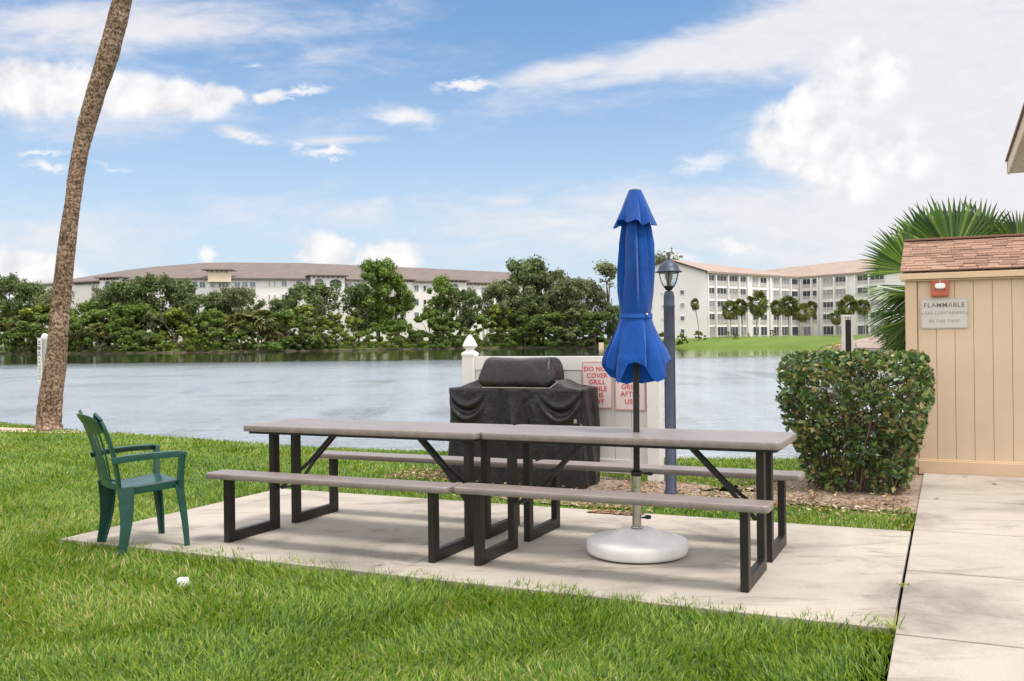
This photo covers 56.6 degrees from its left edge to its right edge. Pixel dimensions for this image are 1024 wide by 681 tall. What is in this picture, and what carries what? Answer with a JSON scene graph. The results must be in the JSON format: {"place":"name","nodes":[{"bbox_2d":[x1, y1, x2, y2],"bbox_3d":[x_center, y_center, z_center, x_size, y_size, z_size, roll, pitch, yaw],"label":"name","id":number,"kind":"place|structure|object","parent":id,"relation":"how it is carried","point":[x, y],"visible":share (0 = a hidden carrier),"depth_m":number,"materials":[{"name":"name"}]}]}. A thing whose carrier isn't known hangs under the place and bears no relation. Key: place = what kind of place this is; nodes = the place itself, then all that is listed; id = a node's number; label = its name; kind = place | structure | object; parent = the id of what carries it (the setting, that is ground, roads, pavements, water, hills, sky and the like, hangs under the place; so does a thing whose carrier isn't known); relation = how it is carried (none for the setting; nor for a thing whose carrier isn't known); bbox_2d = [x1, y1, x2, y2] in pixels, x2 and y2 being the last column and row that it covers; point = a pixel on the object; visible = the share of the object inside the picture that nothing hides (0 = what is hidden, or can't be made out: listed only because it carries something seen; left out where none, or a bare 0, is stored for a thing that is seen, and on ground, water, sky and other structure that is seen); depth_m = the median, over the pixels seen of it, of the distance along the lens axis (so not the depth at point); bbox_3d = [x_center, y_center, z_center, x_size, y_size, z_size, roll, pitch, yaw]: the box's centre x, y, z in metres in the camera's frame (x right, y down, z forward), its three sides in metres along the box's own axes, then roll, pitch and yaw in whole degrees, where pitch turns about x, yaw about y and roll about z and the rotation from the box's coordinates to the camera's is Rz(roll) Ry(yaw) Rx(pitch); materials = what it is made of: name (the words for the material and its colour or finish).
{"place":"outdoors","nodes":[
{"label":"outdoors","id":0,"kind":"place"},
{"bbox_2d":[0,335,873,353],"bbox_3d":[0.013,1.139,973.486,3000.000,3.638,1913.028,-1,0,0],"label":"bank","id":1,"kind":"structure","parent":0,"point":[788,341],"depth_m":203.73,"materials":[{"name":"green plant"}]},
{"bbox_2d":[0,304,29,344],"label":"green shrub","id":2,"kind":"object","parent":1,"relation":"on","point":[4,308],"visible":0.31,"depth_m":220.43,"materials":[{"name":"green plant"}]},
{"bbox_2d":[0,272,31,310],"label":"oak tree","id":3,"kind":"object","parent":1,"relation":"on","point":[6,284],"visible":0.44,"depth_m":225.62,"materials":[{"name":"green plant"}]},
{"bbox_2d":[4,315,35,350],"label":"sabal palm","id":4,"kind":"object","parent":1,"relation":"on","point":[16,319],"visible":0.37,"depth_m":215.84,"materials":[{"name":"green plant"}]},
{"bbox_2d":[0,280,45,340],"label":"oak tree","id":5,"kind":"object","parent":1,"relation":"on","point":[29,290],"visible":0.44,"depth_m":223.21,"materials":[{"name":"green plant"}]},
{"bbox_2d":[4,312,49,351],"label":"mangrove shrub","id":6,"kind":"object","parent":1,"relation":"on","point":[36,327],"visible":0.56,"depth_m":209.17,"materials":[{"name":"green plant"}]},
{"bbox_2d":[10,302,83,344],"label":"lime shrub","id":7,"kind":"object","parent":1,"relation":"on","point":[39,308],"visible":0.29,"depth_m":216.68,"materials":[{"name":"green plant"}]},
{"bbox_2d":[32,288,80,324],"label":"live oak","id":8,"kind":"object","parent":1,"relation":"on","point":[46,298],"visible":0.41,"depth_m":220.15,"materials":[{"name":"green plant"}]},
{"bbox_2d":[68,314,103,351],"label":"green shrub","id":9,"kind":"object","parent":1,"relation":"on","point":[76,322],"visible":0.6,"depth_m":206.83,"materials":[{"name":"green plant"}]},
{"bbox_2d":[68,297,121,347],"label":"green shrub","id":10,"kind":"object","parent":1,"relation":"on","point":[83,307],"visible":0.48,"depth_m":212.72,"materials":[{"name":"green plant"}]},
{"bbox_2d":[82,322,109,345],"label":"sabal palm","id":11,"kind":"object","parent":1,"relation":"on","point":[89,331],"visible":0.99,"depth_m":204.54,"materials":[{"name":"green plant"}]},
{"bbox_2d":[82,286,127,345],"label":"live oak","id":12,"kind":"object","parent":1,"relation":"on","point":[113,298],"visible":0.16,"depth_m":216.72,"materials":[{"name":"green plant"}]},
{"bbox_2d":[82,302,166,344],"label":"green shrub","id":13,"kind":"object","parent":1,"relation":"on","point":[118,308],"visible":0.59,"depth_m":208.57,"materials":[{"name":"green plant"}]},
{"bbox_2d":[110,327,144,351],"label":"green shrub","id":14,"kind":"object","parent":1,"relation":"on","point":[126,331],"visible":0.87,"depth_m":202.56,"materials":[{"name":"green plant"}]},
{"bbox_2d":[98,279,161,330],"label":"oak tree","id":15,"kind":"object","parent":1,"relation":"on","point":[114,286],"visible":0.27,"depth_m":215.24,"materials":[{"name":"green plant"}]},
{"bbox_2d":[108,303,170,350],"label":"green shrub","id":16,"kind":"object","parent":1,"relation":"on","point":[142,309],"visible":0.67,"depth_m":206.66,"materials":[{"name":"green plant"}]},
{"bbox_2d":[124,330,158,351],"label":"green shrub","id":17,"kind":"object","parent":1,"relation":"on","point":[136,346],"visible":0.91,"depth_m":202.37,"materials":[{"name":"green plant"}]},
{"bbox_2d":[116,272,185,329],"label":"oak tree","id":18,"kind":"object","parent":1,"relation":"on","point":[150,283],"visible":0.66,"depth_m":213.63,"materials":[{"name":"green plant"}]},
{"bbox_2d":[128,311,177,348],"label":"olive shrub","id":19,"kind":"object","parent":1,"relation":"on","point":[148,315],"visible":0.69,"depth_m":206.20,"materials":[{"name":"green plant"}]},
{"bbox_2d":[150,277,198,344],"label":"oak tree","id":20,"kind":"object","parent":1,"relation":"on","point":[183,288],"visible":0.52,"depth_m":215.15,"materials":[{"name":"green plant"}]},
{"bbox_2d":[150,307,207,347],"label":"lime shrub","id":21,"kind":"object","parent":1,"relation":"on","point":[170,314],"visible":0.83,"depth_m":208.03,"materials":[{"name":"green plant"}]},
{"bbox_2d":[159,312,211,347],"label":"lime shrub","id":22,"kind":"object","parent":1,"relation":"on","point":[183,315],"visible":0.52,"depth_m":208.19,"materials":[{"name":"green plant"}]},
{"bbox_2d":[179,329,209,350],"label":"lime shrub","id":23,"kind":"object","parent":1,"relation":"on","point":[191,347],"visible":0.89,"depth_m":201.80,"materials":[{"name":"green plant"}]},
{"bbox_2d":[176,292,231,333],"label":"oak tree","id":24,"kind":"object","parent":1,"relation":"on","point":[193,302],"visible":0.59,"depth_m":211.15,"materials":[{"name":"green plant"}]},
{"bbox_2d":[188,308,225,347],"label":"green shrub","id":25,"kind":"object","parent":1,"relation":"on","point":[211,317],"visible":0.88,"depth_m":206.41,"materials":[{"name":"green plant"}]},
{"bbox_2d":[205,327,239,350],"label":"green shrub","id":26,"kind":"object","parent":1,"relation":"on","point":[214,332],"visible":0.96,"depth_m":202.08,"materials":[{"name":"green plant"}]},
{"bbox_2d":[222,311,253,344],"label":"sabal palm","id":27,"kind":"object","parent":1,"relation":"on","point":[233,320],"visible":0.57,"depth_m":204.60,"materials":[{"name":"green plant"}]},
{"bbox_2d":[210,285,266,342],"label":"live oak","id":28,"kind":"object","parent":1,"relation":"on","point":[243,296],"visible":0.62,"depth_m":212.98,"materials":[{"name":"green plant"}]},
{"bbox_2d":[223,330,254,350],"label":"green shrub","id":29,"kind":"object","parent":1,"relation":"on","point":[240,332],"visible":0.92,"depth_m":202.04,"materials":[{"name":"green plant"}]},
{"bbox_2d":[237,309,279,349],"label":"sabal palm","id":30,"kind":"object","parent":1,"relation":"on","point":[265,325],"visible":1,"depth_m":202.55,"materials":[{"name":"green plant"}]},
{"bbox_2d":[260,318,282,341],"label":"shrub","id":31,"kind":"object","parent":1,"relation":"on","point":[274,334],"visible":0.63,"depth_m":204.11,"materials":[{"name":"green plant"}]},
{"bbox_2d":[257,297,299,334],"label":"oak tree","id":32,"kind":"object","parent":1,"relation":"on","point":[278,304],"visible":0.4,"depth_m":216.62,"materials":[{"name":"green plant"}]},
{"bbox_2d":[31,262,542,343],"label":"long apartment building","id":33,"kind":"structure","parent":1,"relation":"on","point":[269,282],"depth_m":249.84,"materials":[{"name":"white paint"}]},
{"bbox_2d":[265,310,324,351],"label":"green shrub","id":34,"kind":"object","parent":1,"relation":"on","point":[287,340],"visible":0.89,"depth_m":204.70,"materials":[{"name":"green plant"}]},
{"bbox_2d":[284,304,337,343],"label":"lime shrub","id":35,"kind":"object","parent":1,"relation":"on","point":[307,310],"visible":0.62,"depth_m":212.86,"materials":[{"name":"green plant"}]},
{"bbox_2d":[290,327,334,348],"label":"mangrove shrub","id":36,"kind":"object","parent":1,"relation":"on","point":[311,330],"visible":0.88,"depth_m":208.55,"materials":[{"name":"green plant"}]},
{"bbox_2d":[281,280,350,331],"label":"oak tree","id":37,"kind":"object","parent":1,"relation":"on","point":[310,294],"visible":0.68,"depth_m":220.98,"materials":[{"name":"green plant"}]},
{"bbox_2d":[300,312,364,345],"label":"lime shrub","id":38,"kind":"object","parent":1,"relation":"on","point":[334,322],"visible":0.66,"depth_m":215.16,"materials":[{"name":"green plant"}]},
{"bbox_2d":[320,326,356,348],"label":"lime shrub","id":39,"kind":"object","parent":1,"relation":"on","point":[339,330],"visible":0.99,"depth_m":211.23,"materials":[{"name":"green plant"}]},
{"bbox_2d":[336,316,370,344],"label":"lime shrub","id":40,"kind":"object","parent":1,"relation":"on","point":[351,320],"visible":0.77,"depth_m":216.77,"materials":[{"name":"green plant"}]},
{"bbox_2d":[339,281,376,339],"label":"oak tree","id":41,"kind":"object","parent":1,"relation":"on","point":[356,292],"visible":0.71,"depth_m":224.22,"materials":[{"name":"green plant"}]},
{"bbox_2d":[351,256,404,342],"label":"tall tree","id":42,"kind":"object","parent":1,"relation":"on","point":[379,271],"visible":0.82,"depth_m":226.71,"materials":[{"name":"green plant"}]},
{"bbox_2d":[369,323,393,344],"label":"green shrub","id":43,"kind":"object","parent":1,"relation":"on","point":[376,327],"visible":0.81,"depth_m":221.86,"materials":[{"name":"green plant"}]},
{"bbox_2d":[379,278,417,335],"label":"tall tree","id":44,"kind":"object","parent":1,"relation":"on","point":[409,301],"visible":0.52,"depth_m":230.02,"materials":[{"name":"green plant"}]},
{"bbox_2d":[385,319,426,347],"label":"green shrub","id":45,"kind":"object","parent":1,"relation":"on","point":[396,326],"visible":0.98,"depth_m":216.95,"materials":[{"name":"green plant"}]},
{"bbox_2d":[403,329,434,347],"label":"mangrove shrub","id":46,"kind":"object","parent":1,"relation":"on","point":[413,337],"visible":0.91,"depth_m":218.45,"materials":[{"name":"green plant"}]},
{"bbox_2d":[408,308,456,342],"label":"green shrub","id":47,"kind":"object","parent":1,"relation":"on","point":[432,313],"visible":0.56,"depth_m":225.29,"materials":[{"name":"green plant"}]},
{"bbox_2d":[422,274,459,334],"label":"tall tree","id":48,"kind":"object","parent":1,"relation":"on","point":[440,284],"visible":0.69,"depth_m":232.47,"materials":[{"name":"green plant"}]},
{"bbox_2d":[422,315,460,341],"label":"green shrub","id":49,"kind":"object","parent":1,"relation":"on","point":[444,320],"visible":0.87,"depth_m":223.54,"materials":[{"name":"green plant"}]},
{"bbox_2d":[429,326,463,348],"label":"green shrub","id":50,"kind":"object","parent":1,"relation":"on","point":[444,342],"visible":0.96,"depth_m":220.42,"materials":[{"name":"green plant"}]},
{"bbox_2d":[436,287,482,330],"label":"oak tree","id":51,"kind":"object","parent":1,"relation":"on","point":[468,300],"visible":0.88,"depth_m":231.63,"materials":[{"name":"green plant"}]},
{"bbox_2d":[471,315,500,343],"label":"green shrub","id":52,"kind":"object","parent":1,"relation":"on","point":[483,321],"visible":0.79,"depth_m":228.23,"materials":[{"name":"green plant"}]},
{"bbox_2d":[475,303,520,342],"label":"lime shrub","id":53,"kind":"object","parent":1,"relation":"on","point":[493,310],"visible":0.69,"depth_m":232.01,"materials":[{"name":"green plant"}]},
{"bbox_2d":[485,328,511,346],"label":"mangrove shrub","id":54,"kind":"object","parent":1,"relation":"on","point":[505,337],"visible":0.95,"depth_m":224.79,"materials":[{"name":"green plant"}]},
{"bbox_2d":[475,280,524,328],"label":"live oak","id":55,"kind":"object","parent":1,"relation":"on","point":[506,291],"visible":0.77,"depth_m":234.66,"materials":[{"name":"green plant"}]},
{"bbox_2d":[510,326,537,345],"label":"green shrub","id":56,"kind":"object","parent":1,"relation":"on","point":[521,333],"visible":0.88,"depth_m":225.23,"materials":[{"name":"green plant"}]},
{"bbox_2d":[494,254,555,336],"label":"oak tree","id":57,"kind":"object","parent":1,"relation":"on","point":[530,266],"visible":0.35,"depth_m":239.19,"materials":[{"name":"green plant"}]},
{"bbox_2d":[507,314,557,347],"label":"mangrove shrub","id":58,"kind":"object","parent":1,"relation":"on","point":[523,319],"visible":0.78,"depth_m":223.51,"materials":[{"name":"green plant"}]},
{"bbox_2d":[512,291,573,339],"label":"oak tree","id":59,"kind":"object","parent":1,"relation":"on","point":[531,301],"visible":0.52,"depth_m":230.45,"materials":[{"name":"green plant"}]},
{"bbox_2d":[512,267,577,338],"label":"live oak","id":60,"kind":"object","parent":1,"relation":"on","point":[543,282],"visible":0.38,"depth_m":236.54,"materials":[{"name":"green plant"}]},
{"bbox_2d":[523,312,574,344],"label":"mangrove shrub","id":61,"kind":"object","parent":1,"relation":"on","point":[558,330],"visible":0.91,"depth_m":223.07,"materials":[{"name":"green plant"}]},
{"bbox_2d":[540,277,607,328],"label":"live oak","id":62,"kind":"object","parent":1,"relation":"on","point":[569,290],"visible":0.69,"depth_m":230.50,"materials":[{"name":"green plant"}]},
{"bbox_2d":[548,308,604,345],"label":"olive shrub","id":63,"kind":"object","parent":1,"relation":"on","point":[568,335],"visible":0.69,"depth_m":221.50,"materials":[{"name":"green plant"}]},
{"bbox_2d":[570,311,614,345],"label":"mangrove shrub","id":64,"kind":"object","parent":1,"relation":"on","point":[593,322],"visible":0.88,"depth_m":221.44,"materials":[{"name":"green plant"}]},
{"bbox_2d":[592,259,618,339],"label":"sparse tree","id":65,"kind":"object","parent":1,"relation":"on","point":[606,269],"visible":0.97,"depth_m":231.74,"materials":[{"name":"green plant"}]},
{"bbox_2d":[598,304,619,336],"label":"oak tree","id":66,"kind":"object","parent":1,"relation":"on","point":[610,328],"visible":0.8,"depth_m":223.28,"materials":[{"name":"green plant"}]},
{"bbox_2d":[721,299,740,337],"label":"sabal palm","id":67,"kind":"object","parent":1,"relation":"on","point":[727,314],"visible":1,"depth_m":207.53,"materials":[{"name":"green plant"}]},
{"bbox_2d":[746,290,769,336],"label":"sabal palm","id":68,"kind":"object","parent":1,"relation":"on","point":[759,309],"visible":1,"depth_m":211.28,"materials":[{"name":"green plant"}]},
{"bbox_2d":[651,258,904,338],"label":"white apartment building","id":69,"kind":"structure","parent":1,"relation":"on","point":[825,287],"depth_m":225.44,"materials":[{"name":"paint"}]},
{"bbox_2d":[778,295,798,335],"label":"sabal palm","id":70,"kind":"object","parent":1,"relation":"on","point":[785,310],"visible":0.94,"depth_m":213.61,"materials":[{"name":"green plant"}]},
{"bbox_2d":[792,302,811,335],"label":"sabal palm","id":71,"kind":"object","parent":1,"relation":"on","point":[801,318],"visible":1,"depth_m":211.43,"materials":[{"name":"green plant"}]},
{"bbox_2d":[836,294,859,319],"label":"sabal palm","id":72,"kind":"object","parent":1,"relation":"on","point":[844,309],"visible":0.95,"depth_m":189.43,"materials":[{"name":"green plant"}]},
{"bbox_2d":[826,334,889,352],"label":"shore house","id":73,"kind":"structure","parent":1,"relation":"on","point":[862,343],"depth_m":68.37,"materials":[{"name":"pink paint"}]},
{"bbox_2d":[856,298,871,334],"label":"sabal palm","id":74,"kind":"object","parent":1,"relation":"on","point":[863,310],"visible":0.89,"depth_m":195.41,"materials":[{"name":"green plant"}]},
{"bbox_2d":[0,347,905,459],"bbox_3d":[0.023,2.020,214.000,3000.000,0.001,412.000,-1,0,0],"label":"water","id":75,"kind":"structure","parent":0,"point":[221,396],"depth_m":39.81,"materials":[{"name":"grey liquid"}]},
{"bbox_2d":[37,333,47,385],"bbox_3d":[-8.138,0.772,16.574,0.166,1.769,0.230,-1,0,-42],"label":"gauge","id":76,"kind":"object","parent":75,"relation":"in","point":[41,346],"visible":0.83,"depth_m":16.55,"materials":[{"name":"white plastic"}]},
{"bbox_2d":[0,368,922,680],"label":"lawn","id":77,"kind":"structure","parent":0,"point":[312,636],"depth_m":4.53,"materials":[{"name":"plant"}]},
{"bbox_2d":[34,0,131,429],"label":"leaning palm","id":78,"kind":"object","parent":77,"relation":"on","point":[49,415],"visible":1,"depth_m":15.15,"materials":[{"name":"brown plant"}]},
{"bbox_2d":[448,475,922,513],"bbox_3d":[1.530,1.322,8.414,4.650,0.003,2.168,-1,0,10],"label":"mulch bed","id":79,"kind":"object","parent":77,"relation":"on","point":[913,498],"visible":0.27,"depth_m":8.14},
{"bbox_2d":[447,357,599,488],"bbox_3d":[0.106,0.746,8.952,1.407,1.167,0.580,-1,0,25],"label":"covered grill","id":80,"kind":"object","parent":79,"relation":"on","point":[529,391],"visible":0.74,"depth_m":8.71,"materials":[{"name":"black fabric"}]},
{"bbox_2d":[461,335,663,482],"bbox_3d":[0.454,0.637,9.229,2.054,1.396,0.133,-1,0,25],"label":"vinyl fence","id":81,"kind":"object","parent":79,"relation":"on","point":[473,361],"visible":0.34,"depth_m":8.98,"materials":[{"name":"white plastic"}]},
{"bbox_2d":[582,361,611,408],"bbox_3d":[0.808,0.431,9.027,0.297,0.444,0.006,-1,0,25],"label":"warning sign","id":82,"kind":"object","parent":81,"relation":"attached to","point":[594,373],"visible":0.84,"depth_m":9.02,"materials":[{"name":"white"}]},
{"bbox_2d":[615,381,645,410],"bbox_3d":[1.104,0.446,8.891,0.294,0.432,0.006,-1,0,25],"label":"warning sign","id":83,"kind":"object","parent":81,"relation":"attached to","point":[623,396],"visible":0.45,"depth_m":8.90,"materials":[{"name":"white"}]},
{"bbox_2d":[383,466,916,525],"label":"fallen leaves","id":84,"kind":"object","parent":79,"relation":"on","point":[602,510],"visible":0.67,"depth_m":7.84,"materials":[{"name":"brown plant"}]},
{"bbox_2d":[655,252,682,494],"bbox_3d":[1.336,0.281,8.059,0.232,2.048,0.231,-1,0,-20],"label":"lamp post","id":85,"kind":"object","parent":79,"relation":"on","point":[668,271],"visible":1,"depth_m":8.02,"materials":[{"name":"metal"}]},
{"bbox_2d":[774,348,937,493],"bbox_3d":[3.035,0.692,8.365,1.298,1.238,1.094,-1,0,25],"label":"hedge","id":86,"kind":"object","parent":79,"relation":"on","point":[897,437],"visible":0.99,"depth_m":8.08,"materials":[{"name":"green plant"}]},
{"bbox_2d":[841,315,854,467],"bbox_3d":[3.441,0.530,9.751,0.113,1.562,0.080,-1,0,14],"label":"wooden post","id":87,"kind":"object","parent":77,"relation":"on","point":[847,344],"visible":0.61,"depth_m":9.73,"materials":[{"name":"white wood"}]},
{"bbox_2d":[855,194,1023,379],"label":"fan palm","id":88,"kind":"object","parent":77,"relation":"on","point":[970,220],"visible":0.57,"depth_m":11.21,"materials":[{"name":"green plant"}]},
{"bbox_2d":[900,233,1023,476],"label":"storage shed","id":89,"kind":"structure","parent":77,"relation":"on","point":[976,421],"depth_m":8.94,"materials":[{"name":"beige paint"}]},
{"bbox_2d":[931,280,948,296],"bbox_3d":[4.050,-0.492,9.005,0.155,0.165,0.070,-1,0,25],"label":"alarm strobe","id":90,"kind":"object","parent":89,"relation":"attached to","point":[939,287],"visible":1,"depth_m":8.98,"materials":[{"name":"red plastic"}]},
{"bbox_2d":[920,298,968,328],"bbox_3d":[4.092,-0.247,9.011,0.415,0.286,0.009,-1,0,24],"label":"warning plate","id":91,"kind":"object","parent":89,"relation":"attached to","point":[942,313],"visible":1,"depth_m":9.01,"materials":[{"name":"white metal"}]},
{"bbox_2d":[1005,103,1023,173],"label":"clubhouse","id":92,"kind":"structure","parent":77,"relation":"on","point":[1015,158],"depth_m":12.55,"materials":[{"name":"beige paint"}]},
{"bbox_2d":[61,489,910,634],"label":"patio","id":93,"kind":"structure","parent":0,"point":[847,572],"depth_m":5.86,"materials":[{"name":"concrete"}]},
{"bbox_2d":[77,410,189,554],"bbox_3d":[-2.507,0.902,6.241,0.598,0.892,0.585,-1,0,-38],"label":"plastic chair","id":94,"kind":"object","parent":93,"relation":"on","point":[156,482],"visible":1,"depth_m":6.18,"materials":[{"name":"green plastic"}]},
{"bbox_2d":[206,418,535,562],"bbox_3d":[-0.927,0.958,6.530,1.828,0.744,1.360,-1,0,24],"label":"picnic table","id":95,"kind":"object","parent":93,"relation":"on","point":[468,435],"visible":0.84,"depth_m":6.31,"materials":[{"name":"beige plastic"}]},
{"bbox_2d":[453,424,804,592],"bbox_3d":[0.756,0.938,5.800,1.828,0.744,1.360,-1,0,25],"label":"picnic table","id":96,"kind":"object","parent":93,"relation":"on","point":[764,445],"visible":1,"depth_m":5.57,"materials":[{"name":"beige plastic"}]},
{"bbox_2d":[586,470,687,563],"bbox_3d":[0.764,1.054,5.830,0.618,0.512,0.618,-1,0,0],"label":"umbrella base","id":97,"kind":"object","parent":93,"relation":"on","point":[636,542],"visible":0.99,"depth_m":5.67,"materials":[{"name":"white plastic"}]},
{"bbox_2d":[602,189,671,469],"bbox_3d":[0.766,0.103,5.822,0.426,2.055,0.318,0,0,0],"label":"patio umbrella","id":98,"kind":"object","parent":97,"relation":"in","point":[636,353],"visible":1,"depth_m":5.75,"materials":[{"name":"blue fabric"}]},
{"bbox_2d":[0,0,1023,339],"label":"sky","id":99,"kind":"structure","parent":0,"point":[475,135],"materials":[{"name":"blue"}]},
{"bbox_2d":[857,514,914,680],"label":"path joint bed","id":100,"kind":"object","parent":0,"point":[884,663],"depth_m":4.02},
{"bbox_2d":[887,473,1023,680],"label":"walkway","id":101,"kind":"structure","parent":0,"point":[962,605],"depth_m":4.99,"materials":[{"name":"concrete"}]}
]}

